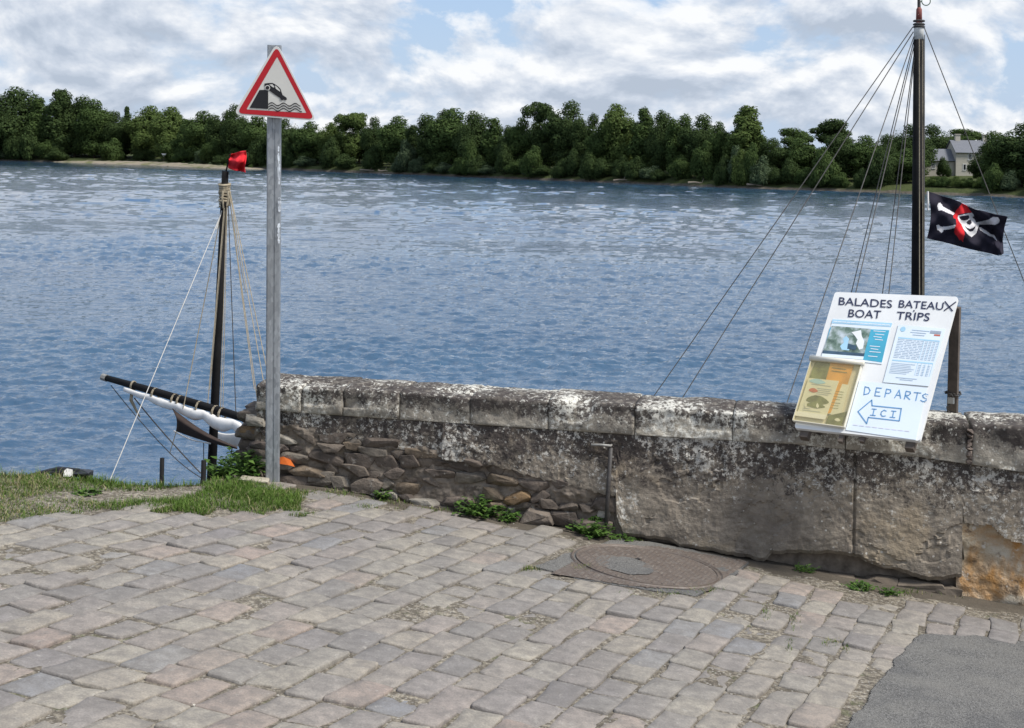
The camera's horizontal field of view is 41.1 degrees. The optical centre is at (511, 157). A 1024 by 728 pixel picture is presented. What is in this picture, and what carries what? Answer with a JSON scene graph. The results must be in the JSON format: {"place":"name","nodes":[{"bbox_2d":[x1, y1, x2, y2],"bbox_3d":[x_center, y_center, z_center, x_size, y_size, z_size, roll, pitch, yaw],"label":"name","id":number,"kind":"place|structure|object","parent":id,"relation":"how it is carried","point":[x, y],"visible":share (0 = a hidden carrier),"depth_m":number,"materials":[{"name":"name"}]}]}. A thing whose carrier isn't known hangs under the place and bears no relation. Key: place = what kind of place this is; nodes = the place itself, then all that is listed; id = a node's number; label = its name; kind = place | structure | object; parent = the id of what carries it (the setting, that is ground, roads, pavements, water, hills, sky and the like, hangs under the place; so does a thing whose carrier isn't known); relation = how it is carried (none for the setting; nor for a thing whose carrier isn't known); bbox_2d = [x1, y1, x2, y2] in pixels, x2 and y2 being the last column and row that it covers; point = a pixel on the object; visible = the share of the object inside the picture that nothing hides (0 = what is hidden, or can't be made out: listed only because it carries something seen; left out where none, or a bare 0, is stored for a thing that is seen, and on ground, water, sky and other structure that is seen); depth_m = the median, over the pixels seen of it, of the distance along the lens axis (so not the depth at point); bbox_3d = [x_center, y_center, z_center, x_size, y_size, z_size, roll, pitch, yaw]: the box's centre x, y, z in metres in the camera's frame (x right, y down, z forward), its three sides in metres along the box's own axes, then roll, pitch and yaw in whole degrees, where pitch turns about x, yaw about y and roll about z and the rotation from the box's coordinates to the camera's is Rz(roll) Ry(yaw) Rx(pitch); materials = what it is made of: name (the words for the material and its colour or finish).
{"place":"outdoors","nodes":[
{"label":"outdoors","id":0,"kind":"place"},
{"bbox_2d":[57,161,262,168],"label":"sandbar","id":1,"kind":"structure","parent":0,"point":[163,164],"depth_m":421.29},
{"bbox_2d":[0,161,1023,485],"bbox_3d":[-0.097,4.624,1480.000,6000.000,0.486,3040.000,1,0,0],"label":"water","id":2,"kind":"structure","parent":0,"point":[558,285],"depth_m":47.58,"materials":[{"name":"liquid"}]},
{"bbox_2d":[100,154,265,480],"bbox_3d":[-2.774,2.308,14.925,5.689,4.690,2.973,1,0,-32],"label":"sailing boat","id":3,"kind":"object","parent":2,"relation":"on","point":[214,438],"visible":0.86,"depth_m":14.70,"materials":[{"name":"brown wood"}]},
{"bbox_2d":[228,151,246,172],"bbox_3d":[-2.991,0.044,14.886,0.199,0.238,0.259,1,0,-15],"label":"red flag","id":4,"kind":"object","parent":3,"relation":"attached to","point":[237,161],"visible":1,"depth_m":14.88,"materials":[{"name":"fabric"}]},
{"bbox_2d":[654,0,1023,402],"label":"sailing boat","id":5,"kind":"object","parent":2,"relation":"on","point":[918,202],"visible":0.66,"depth_m":15.69,"materials":[{"name":"brown wood"}]},
{"bbox_2d":[927,191,1007,254],"bbox_3d":[5.183,0.752,15.594,0.893,0.714,0.442,1,0,0],"label":"pirate flag","id":6,"kind":"object","parent":5,"relation":"attached to","point":[955,222],"visible":1,"depth_m":15.61,"materials":[{"name":"fabric"}]},
{"bbox_2d":[0,473,1023,727],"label":"cobbled paving","id":7,"kind":"structure","parent":0,"point":[492,695],"depth_m":5.45,"materials":[{"name":"stone"}]},
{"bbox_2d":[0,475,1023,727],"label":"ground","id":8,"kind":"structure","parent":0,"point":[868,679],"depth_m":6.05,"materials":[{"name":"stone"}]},
{"bbox_2d":[28,466,93,479],"bbox_3d":[-2.441,1.695,7.354,0.360,0.064,0.127,1,0,0],"label":"stone","id":9,"kind":"object","parent":8,"relation":"on","point":[84,472],"visible":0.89,"depth_m":7.33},
{"bbox_2d":[204,446,264,478],"bbox_3d":[-1.552,1.771,7.910,0.386,0.203,0.416,1,0,38],"label":"weed plant","id":10,"kind":"object","parent":8,"relation":"on","point":[252,465],"visible":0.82,"depth_m":7.86,"materials":[{"name":"green plant"}]},
{"bbox_2d":[236,45,313,481],"bbox_3d":[-1.368,0.634,7.814,0.445,2.555,0.102,1,0,0],"label":"warning sign","id":11,"kind":"object","parent":8,"relation":"on","point":[274,95],"visible":0.98,"depth_m":7.80,"materials":[{"name":"metal"}]},
{"bbox_2d":[452,494,506,518],"bbox_3d":[-0.203,1.953,7.596,0.360,0.128,0.224,1,0,12],"label":"weed plant","id":12,"kind":"object","parent":8,"relation":"on","point":[488,512],"visible":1,"depth_m":7.60,"materials":[{"name":"green plant"}]},
{"bbox_2d":[0,464,962,651],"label":"grass","id":13,"kind":"structure","parent":8,"relation":"on","point":[253,497],"depth_m":7.15,"materials":[{"name":"plant"}]},
{"bbox_2d":[565,515,615,539],"bbox_3d":[0.426,2.033,7.474,0.278,0.111,0.210,1,0,24],"label":"weed plant","id":14,"kind":"object","parent":8,"relation":"on","point":[595,532],"visible":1,"depth_m":7.46,"materials":[{"name":"green plant"}]},
{"bbox_2d":[235,373,1023,605],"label":"stone wall","id":15,"kind":"structure","parent":8,"relation":"on","point":[940,510],"depth_m":7.45,"materials":[{"name":"stone"}]},
{"bbox_2d":[591,443,612,536],"bbox_3d":[0.491,1.840,7.518,0.123,0.527,0.038,1,0,7],"label":"iron bar","id":16,"kind":"object","parent":15,"relation":"attached to","point":[608,484],"visible":0.98,"depth_m":7.50,"materials":[{"name":"metal"}]},
{"bbox_2d":[792,292,960,452],"bbox_3d":[1.971,1.119,7.305,0.698,0.763,0.752,1,0,34],"label":"notice board","id":17,"kind":"object","parent":15,"relation":"on","point":[874,367],"visible":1,"depth_m":7.22,"materials":[{"name":"white wood"}]},
{"bbox_2d":[535,538,748,596],"bbox_3d":[0.697,2.091,6.953,0.800,0.175,1.118,1,0,27],"label":"asphalt patch","id":18,"kind":"object","parent":8,"relation":"on","point":[561,561],"visible":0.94,"depth_m":6.77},
{"bbox_2d":[552,544,746,590],"bbox_3d":[0.726,2.078,6.925,0.859,0.141,1.002,1,0,15],"label":"manhole cover","id":19,"kind":"object","parent":18,"relation":"on","point":[648,566],"visible":1,"depth_m":6.90,"materials":[{"name":"metal"}]},
{"bbox_2d":[0,153,1023,197],"bbox_3d":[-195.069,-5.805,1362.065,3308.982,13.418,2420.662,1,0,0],"label":"bank","id":20,"kind":"structure","parent":0,"point":[906,188],"depth_m":257.42,"materials":[{"name":"green plant"}]},
{"bbox_2d":[1,123,20,159],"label":"undergrowth bush","id":21,"kind":"object","parent":20,"relation":"on","point":[8,145],"visible":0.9,"depth_m":456.50,"materials":[{"name":"green plant"}]},
{"bbox_2d":[0,85,39,148],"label":"riverside tree","id":22,"kind":"object","parent":20,"relation":"on","point":[20,106],"visible":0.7,"depth_m":461.17,"materials":[{"name":"green plant"}]},
{"bbox_2d":[11,125,39,160],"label":"undergrowth bush","id":23,"kind":"object","parent":20,"relation":"on","point":[26,148],"visible":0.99,"depth_m":455.26,"materials":[{"name":"green plant"}]},
{"bbox_2d":[23,97,49,156],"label":"riverside tree","id":24,"kind":"object","parent":20,"relation":"on","point":[36,122],"visible":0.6,"depth_m":459.94,"materials":[{"name":"green plant"}]},
{"bbox_2d":[39,89,72,152],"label":"riverside tree","id":25,"kind":"object","parent":20,"relation":"on","point":[56,108],"visible":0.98,"depth_m":458.12,"materials":[{"name":"green plant"}]},
{"bbox_2d":[58,88,91,156],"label":"riverside tree","id":26,"kind":"object","parent":20,"relation":"on","point":[74,110],"visible":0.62,"depth_m":460.85,"materials":[{"name":"green plant"}]},
{"bbox_2d":[70,99,115,157],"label":"riverside tree","id":27,"kind":"object","parent":20,"relation":"on","point":[92,120],"visible":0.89,"depth_m":454.77,"materials":[{"name":"green plant"}]},
{"bbox_2d":[97,137,125,160],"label":"undergrowth bush","id":28,"kind":"object","parent":20,"relation":"on","point":[108,151],"visible":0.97,"depth_m":449.05,"materials":[{"name":"green plant"}]},
{"bbox_2d":[99,111,129,152],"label":"riverside tree","id":29,"kind":"object","parent":20,"relation":"on","point":[116,130],"visible":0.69,"depth_m":454.74,"materials":[{"name":"green plant"}]},
{"bbox_2d":[122,105,165,153],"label":"riverside tree","id":30,"kind":"object","parent":20,"relation":"on","point":[137,127],"visible":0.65,"depth_m":450.31,"materials":[{"name":"green plant"}]},
{"bbox_2d":[132,145,155,160],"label":"undergrowth bush","id":31,"kind":"object","parent":20,"relation":"on","point":[144,155],"visible":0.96,"depth_m":448.44,"materials":[{"name":"green plant"}]},
{"bbox_2d":[146,106,183,159],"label":"riverside tree","id":32,"kind":"object","parent":20,"relation":"on","point":[161,129],"visible":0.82,"depth_m":438.38,"materials":[{"name":"green plant"}]},
{"bbox_2d":[158,139,177,161],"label":"waterside bush","id":33,"kind":"object","parent":20,"relation":"on","point":[168,151],"visible":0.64,"depth_m":430.85,"materials":[{"name":"green plant"}]},
{"bbox_2d":[180,110,212,156],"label":"riverside tree","id":34,"kind":"object","parent":20,"relation":"on","point":[194,135],"visible":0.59,"depth_m":417.28,"materials":[{"name":"green plant"}]},
{"bbox_2d":[198,138,222,163],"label":"undergrowth bush","id":35,"kind":"object","parent":20,"relation":"on","point":[208,150],"visible":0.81,"depth_m":406.32,"materials":[{"name":"green plant"}]},
{"bbox_2d":[203,110,230,155],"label":"riverside tree","id":36,"kind":"object","parent":20,"relation":"on","point":[214,127],"visible":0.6,"depth_m":409.21,"materials":[{"name":"green plant"}]},
{"bbox_2d":[219,103,248,154],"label":"riverside tree","id":37,"kind":"object","parent":20,"relation":"on","point":[231,125],"visible":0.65,"depth_m":401.47,"materials":[{"name":"green plant"}]},
{"bbox_2d":[237,116,266,154],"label":"riverside tree","id":38,"kind":"object","parent":20,"relation":"on","point":[250,131],"visible":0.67,"depth_m":389.68,"materials":[{"name":"green plant"}]},
{"bbox_2d":[247,133,266,166],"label":"undergrowth bush","id":39,"kind":"object","parent":20,"relation":"on","point":[258,151],"visible":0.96,"depth_m":381.78,"materials":[{"name":"green plant"}]},
{"bbox_2d":[263,118,301,153],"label":"riverside tree","id":40,"kind":"object","parent":20,"relation":"on","point":[285,132],"visible":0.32,"depth_m":378.85,"materials":[{"name":"green plant"}]},
{"bbox_2d":[281,137,296,167],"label":"undergrowth bush","id":41,"kind":"object","parent":20,"relation":"on","point":[287,155],"visible":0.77,"depth_m":370.72,"materials":[{"name":"green plant"}]},
{"bbox_2d":[289,121,319,160],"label":"riverside tree","id":42,"kind":"object","parent":20,"relation":"on","point":[304,139],"visible":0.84,"depth_m":369.61,"materials":[{"name":"green plant"}]},
{"bbox_2d":[313,121,343,158],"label":"riverside tree","id":43,"kind":"object","parent":20,"relation":"on","point":[322,137],"visible":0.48,"depth_m":362.95,"materials":[{"name":"green plant"}]},
{"bbox_2d":[319,136,341,168],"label":"undergrowth bush","id":44,"kind":"object","parent":20,"relation":"on","point":[330,154],"visible":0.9,"depth_m":355.98,"materials":[{"name":"green plant"}]},
{"bbox_2d":[332,153,358,168],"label":"undergrowth bush","id":45,"kind":"object","parent":20,"relation":"on","point":[343,161],"visible":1,"depth_m":350.22,"materials":[{"name":"green plant"}]},
{"bbox_2d":[333,112,367,159],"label":"riverside tree","id":46,"kind":"object","parent":20,"relation":"on","point":[353,121],"visible":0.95,"depth_m":358.06,"materials":[{"name":"green plant"}]},
{"bbox_2d":[359,117,383,157],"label":"riverside tree","id":47,"kind":"object","parent":20,"relation":"on","point":[368,137],"visible":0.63,"depth_m":349.94,"materials":[{"name":"green plant"}]},
{"bbox_2d":[361,145,383,169],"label":"undergrowth bush","id":48,"kind":"object","parent":20,"relation":"on","point":[373,159],"visible":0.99,"depth_m":342.41,"materials":[{"name":"green plant"}]},
{"bbox_2d":[375,115,410,164],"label":"riverside tree","id":49,"kind":"object","parent":20,"relation":"on","point":[392,135],"visible":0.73,"depth_m":339.96,"materials":[{"name":"green plant"}]},
{"bbox_2d":[395,139,417,172],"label":"undergrowth bush","id":50,"kind":"object","parent":20,"relation":"on","point":[404,156],"visible":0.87,"depth_m":329.43,"materials":[{"name":"green plant"}]},
{"bbox_2d":[412,108,451,163],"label":"riverside tree","id":51,"kind":"object","parent":20,"relation":"on","point":[424,150],"visible":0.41,"depth_m":327.72,"materials":[{"name":"green plant"}]},
{"bbox_2d":[424,108,467,166],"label":"riverside tree","id":52,"kind":"object","parent":20,"relation":"on","point":[446,128],"visible":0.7,"depth_m":319.95,"materials":[{"name":"green plant"}]},
{"bbox_2d":[451,110,488,158],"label":"riverside tree","id":53,"kind":"object","parent":20,"relation":"on","point":[476,123],"visible":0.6,"depth_m":312.22,"materials":[{"name":"green plant"}]},
{"bbox_2d":[459,139,484,175],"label":"waterside bush","id":54,"kind":"object","parent":20,"relation":"on","point":[468,156],"visible":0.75,"depth_m":305.73,"materials":[{"name":"green plant"}]},
{"bbox_2d":[479,117,503,167],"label":"riverside tree","id":55,"kind":"object","parent":20,"relation":"on","point":[490,141],"visible":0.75,"depth_m":305.29,"materials":[{"name":"green plant"}]},
{"bbox_2d":[494,142,514,174],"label":"undergrowth bush","id":56,"kind":"object","parent":20,"relation":"on","point":[504,158],"visible":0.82,"depth_m":295.88,"materials":[{"name":"green plant"}]},
{"bbox_2d":[505,117,535,160],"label":"riverside tree","id":57,"kind":"object","parent":20,"relation":"on","point":[520,141],"visible":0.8,"depth_m":297.94,"materials":[{"name":"green plant"}]},
{"bbox_2d":[518,145,543,178],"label":"waterside bush","id":58,"kind":"object","parent":20,"relation":"on","point":[531,157],"visible":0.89,"depth_m":287.02,"materials":[{"name":"green plant"}]},
{"bbox_2d":[520,101,560,165],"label":"riverside tree","id":59,"kind":"object","parent":20,"relation":"on","point":[538,112],"visible":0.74,"depth_m":294.99,"materials":[{"name":"green plant"}]},
{"bbox_2d":[542,99,587,165],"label":"riverside tree","id":60,"kind":"object","parent":20,"relation":"on","point":[557,131],"visible":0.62,"depth_m":288.93,"materials":[{"name":"green plant"}]},
{"bbox_2d":[562,148,584,175],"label":"undergrowth bush","id":61,"kind":"object","parent":20,"relation":"on","point":[573,161],"visible":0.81,"depth_m":279.07,"materials":[{"name":"green plant"}]},
{"bbox_2d":[569,112,598,156],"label":"riverside tree","id":62,"kind":"object","parent":20,"relation":"on","point":[579,133],"visible":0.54,"depth_m":284.12,"materials":[{"name":"green plant"}]},
{"bbox_2d":[577,152,603,180],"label":"undergrowth bush","id":63,"kind":"object","parent":20,"relation":"on","point":[585,169],"visible":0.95,"depth_m":273.70,"materials":[{"name":"green plant"}]},
{"bbox_2d":[583,127,612,163],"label":"riverside tree","id":64,"kind":"object","parent":20,"relation":"on","point":[595,145],"visible":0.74,"depth_m":278.16,"materials":[{"name":"green plant"}]},
{"bbox_2d":[590,157,612,177],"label":"undergrowth bush","id":65,"kind":"object","parent":20,"relation":"on","point":[606,168],"visible":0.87,"depth_m":272.72,"materials":[{"name":"green plant"}]},
{"bbox_2d":[598,103,635,163],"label":"riverside tree","id":66,"kind":"object","parent":20,"relation":"on","point":[614,126],"visible":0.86,"depth_m":275.43,"materials":[{"name":"green plant"}]},
{"bbox_2d":[611,154,628,177],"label":"undergrowth bush","id":67,"kind":"object","parent":20,"relation":"on","point":[618,170],"visible":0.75,"depth_m":269.07,"materials":[{"name":"green plant"}]},
{"bbox_2d":[623,156,647,179],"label":"undergrowth bush","id":68,"kind":"object","parent":20,"relation":"on","point":[635,166],"visible":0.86,"depth_m":264.95,"materials":[{"name":"green plant"}]},
{"bbox_2d":[624,107,654,169],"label":"riverside tree","id":69,"kind":"object","parent":20,"relation":"on","point":[637,142],"visible":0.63,"depth_m":270.67,"materials":[{"name":"green plant"}]},
{"bbox_2d":[643,110,673,171],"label":"riverside tree","id":70,"kind":"object","parent":20,"relation":"on","point":[655,146],"visible":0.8,"depth_m":266.11,"materials":[{"name":"green plant"}]},
{"bbox_2d":[663,113,693,167],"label":"riverside tree","id":71,"kind":"object","parent":20,"relation":"on","point":[674,152],"visible":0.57,"depth_m":262.00,"materials":[{"name":"green plant"}]},
{"bbox_2d":[666,154,692,178],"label":"undergrowth bush","id":72,"kind":"object","parent":20,"relation":"on","point":[679,168],"visible":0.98,"depth_m":255.94,"materials":[{"name":"green plant"}]},
{"bbox_2d":[676,113,713,176],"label":"riverside tree","id":73,"kind":"object","parent":20,"relation":"on","point":[692,139],"visible":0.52,"depth_m":257.60,"materials":[{"name":"green plant"}]},
{"bbox_2d":[689,140,717,180],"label":"undergrowth bush","id":74,"kind":"object","parent":20,"relation":"on","point":[701,165],"visible":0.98,"depth_m":251.06,"materials":[{"name":"green plant"}]},
{"bbox_2d":[708,120,730,169],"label":"riverside tree","id":75,"kind":"object","parent":20,"relation":"on","point":[717,139],"visible":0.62,"depth_m":252.47,"materials":[{"name":"green plant"}]},
{"bbox_2d":[712,154,730,185],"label":"undergrowth bush","id":76,"kind":"object","parent":20,"relation":"on","point":[721,175],"visible":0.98,"depth_m":245.39,"materials":[{"name":"green plant"}]},
{"bbox_2d":[730,148,749,184],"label":"waterside bush","id":77,"kind":"object","parent":20,"relation":"on","point":[738,176],"visible":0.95,"depth_m":242.34,"materials":[{"name":"green plant"}]},
{"bbox_2d":[721,105,764,157],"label":"riverside tree","id":78,"kind":"object","parent":20,"relation":"on","point":[743,134],"visible":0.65,"depth_m":247.70,"materials":[{"name":"green plant"}]},
{"bbox_2d":[739,142,759,183],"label":"undergrowth bush","id":79,"kind":"object","parent":20,"relation":"on","point":[751,155],"visible":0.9,"depth_m":241.63,"materials":[{"name":"green plant"}]},
{"bbox_2d":[747,155,772,184],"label":"undergrowth bush","id":80,"kind":"object","parent":20,"relation":"on","point":[760,177],"visible":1,"depth_m":240.47,"materials":[{"name":"green plant"}]},
{"bbox_2d":[758,137,786,170],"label":"riverside tree","id":81,"kind":"object","parent":20,"relation":"on","point":[775,154],"visible":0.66,"depth_m":244.79,"materials":[{"name":"green plant"}]},
{"bbox_2d":[779,158,799,183],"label":"undergrowth bush","id":82,"kind":"object","parent":20,"relation":"on","point":[788,171],"visible":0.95,"depth_m":238.40,"materials":[{"name":"green plant"}]},
{"bbox_2d":[778,128,814,159],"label":"riverside tree","id":83,"kind":"object","parent":20,"relation":"on","point":[791,134],"visible":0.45,"depth_m":249.15,"materials":[{"name":"green plant"}]},
{"bbox_2d":[782,139,819,176],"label":"riverside tree","id":84,"kind":"object","parent":20,"relation":"on","point":[803,153],"visible":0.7,"depth_m":242.40,"materials":[{"name":"green plant"}]},
{"bbox_2d":[809,146,841,185],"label":"waterside bush","id":85,"kind":"object","parent":20,"relation":"on","point":[824,163],"visible":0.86,"depth_m":234.01,"materials":[{"name":"green plant"}]},
{"bbox_2d":[809,118,855,147],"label":"riverside tree","id":86,"kind":"object","parent":20,"relation":"on","point":[824,130],"visible":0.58,"depth_m":250.29,"materials":[{"name":"green plant"}]},
{"bbox_2d":[824,133,854,178],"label":"riverside tree","id":87,"kind":"object","parent":20,"relation":"on","point":[841,158],"visible":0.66,"depth_m":239.66,"materials":[{"name":"green plant"}]},
{"bbox_2d":[852,167,871,187],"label":"undergrowth bush","id":88,"kind":"object","parent":20,"relation":"on","point":[858,177],"visible":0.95,"depth_m":230.58,"materials":[{"name":"green plant"}]},
{"bbox_2d":[847,135,887,177],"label":"riverside tree","id":89,"kind":"object","parent":20,"relation":"on","point":[863,153],"visible":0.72,"depth_m":238.25,"materials":[{"name":"green plant"}]},
{"bbox_2d":[867,145,897,186],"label":"undergrowth bush","id":90,"kind":"object","parent":20,"relation":"on","point":[874,171],"visible":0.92,"depth_m":229.56,"materials":[{"name":"green plant"}]},
{"bbox_2d":[889,148,930,182],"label":"riverside tree","id":91,"kind":"object","parent":20,"relation":"on","point":[907,171],"visible":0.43,"depth_m":232.68,"materials":[{"name":"green plant"}]},
{"bbox_2d":[891,123,938,167],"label":"riverside tree","id":92,"kind":"object","parent":20,"relation":"on","point":[930,152],"visible":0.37,"depth_m":245.30,"materials":[{"name":"green plant"}]},
{"bbox_2d":[925,123,953,148],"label":"riverside tree","id":93,"kind":"object","parent":20,"relation":"on","point":[941,142],"visible":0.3,"depth_m":257.68,"materials":[{"name":"green plant"}]},
{"bbox_2d":[925,134,987,175],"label":"stone house","id":94,"kind":"structure","parent":20,"relation":"on","point":[957,153],"depth_m":251.19,"materials":[{"name":"stone"}]},
{"bbox_2d":[948,129,983,140],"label":"riverside tree","id":95,"kind":"object","parent":20,"relation":"on","point":[973,135],"visible":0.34,"depth_m":288.48,"materials":[{"name":"green plant"}]},
{"bbox_2d":[966,145,985,178],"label":"woodland tree","id":96,"kind":"object","parent":20,"relation":"on","point":[972,168],"visible":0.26,"depth_m":231.80,"materials":[{"name":"green plant"}]},
{"bbox_2d":[979,163,1004,192],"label":"undergrowth bush","id":97,"kind":"object","parent":20,"relation":"on","point":[992,178],"visible":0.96,"depth_m":215.22,"materials":[{"name":"green plant"}]},
{"bbox_2d":[976,130,1011,181],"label":"riverside tree","id":98,"kind":"object","parent":20,"relation":"on","point":[988,161],"visible":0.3,"depth_m":225.53,"materials":[{"name":"green plant"}]},
{"bbox_2d":[988,122,1023,186],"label":"riverside tree","id":99,"kind":"object","parent":20,"relation":"on","point":[1007,148],"visible":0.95,"depth_m":218.77,"materials":[{"name":"green plant"}]},
{"bbox_2d":[999,170,1020,190],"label":"undergrowth bush","id":100,"kind":"object","parent":20,"relation":"on","point":[1010,182],"visible":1,"depth_m":214.50,"materials":[{"name":"green plant"}]},
{"bbox_2d":[0,0,1023,148],"label":"sky","id":101,"kind":"structure","parent":0,"point":[803,64],"materials":[{"name":"white"}]},
{"bbox_2d":[847,634,1023,727],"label":"asphalt","id":102,"kind":"structure","parent":0,"point":[941,681],"depth_m":5.53,"materials":[{"name":"asphalt"}]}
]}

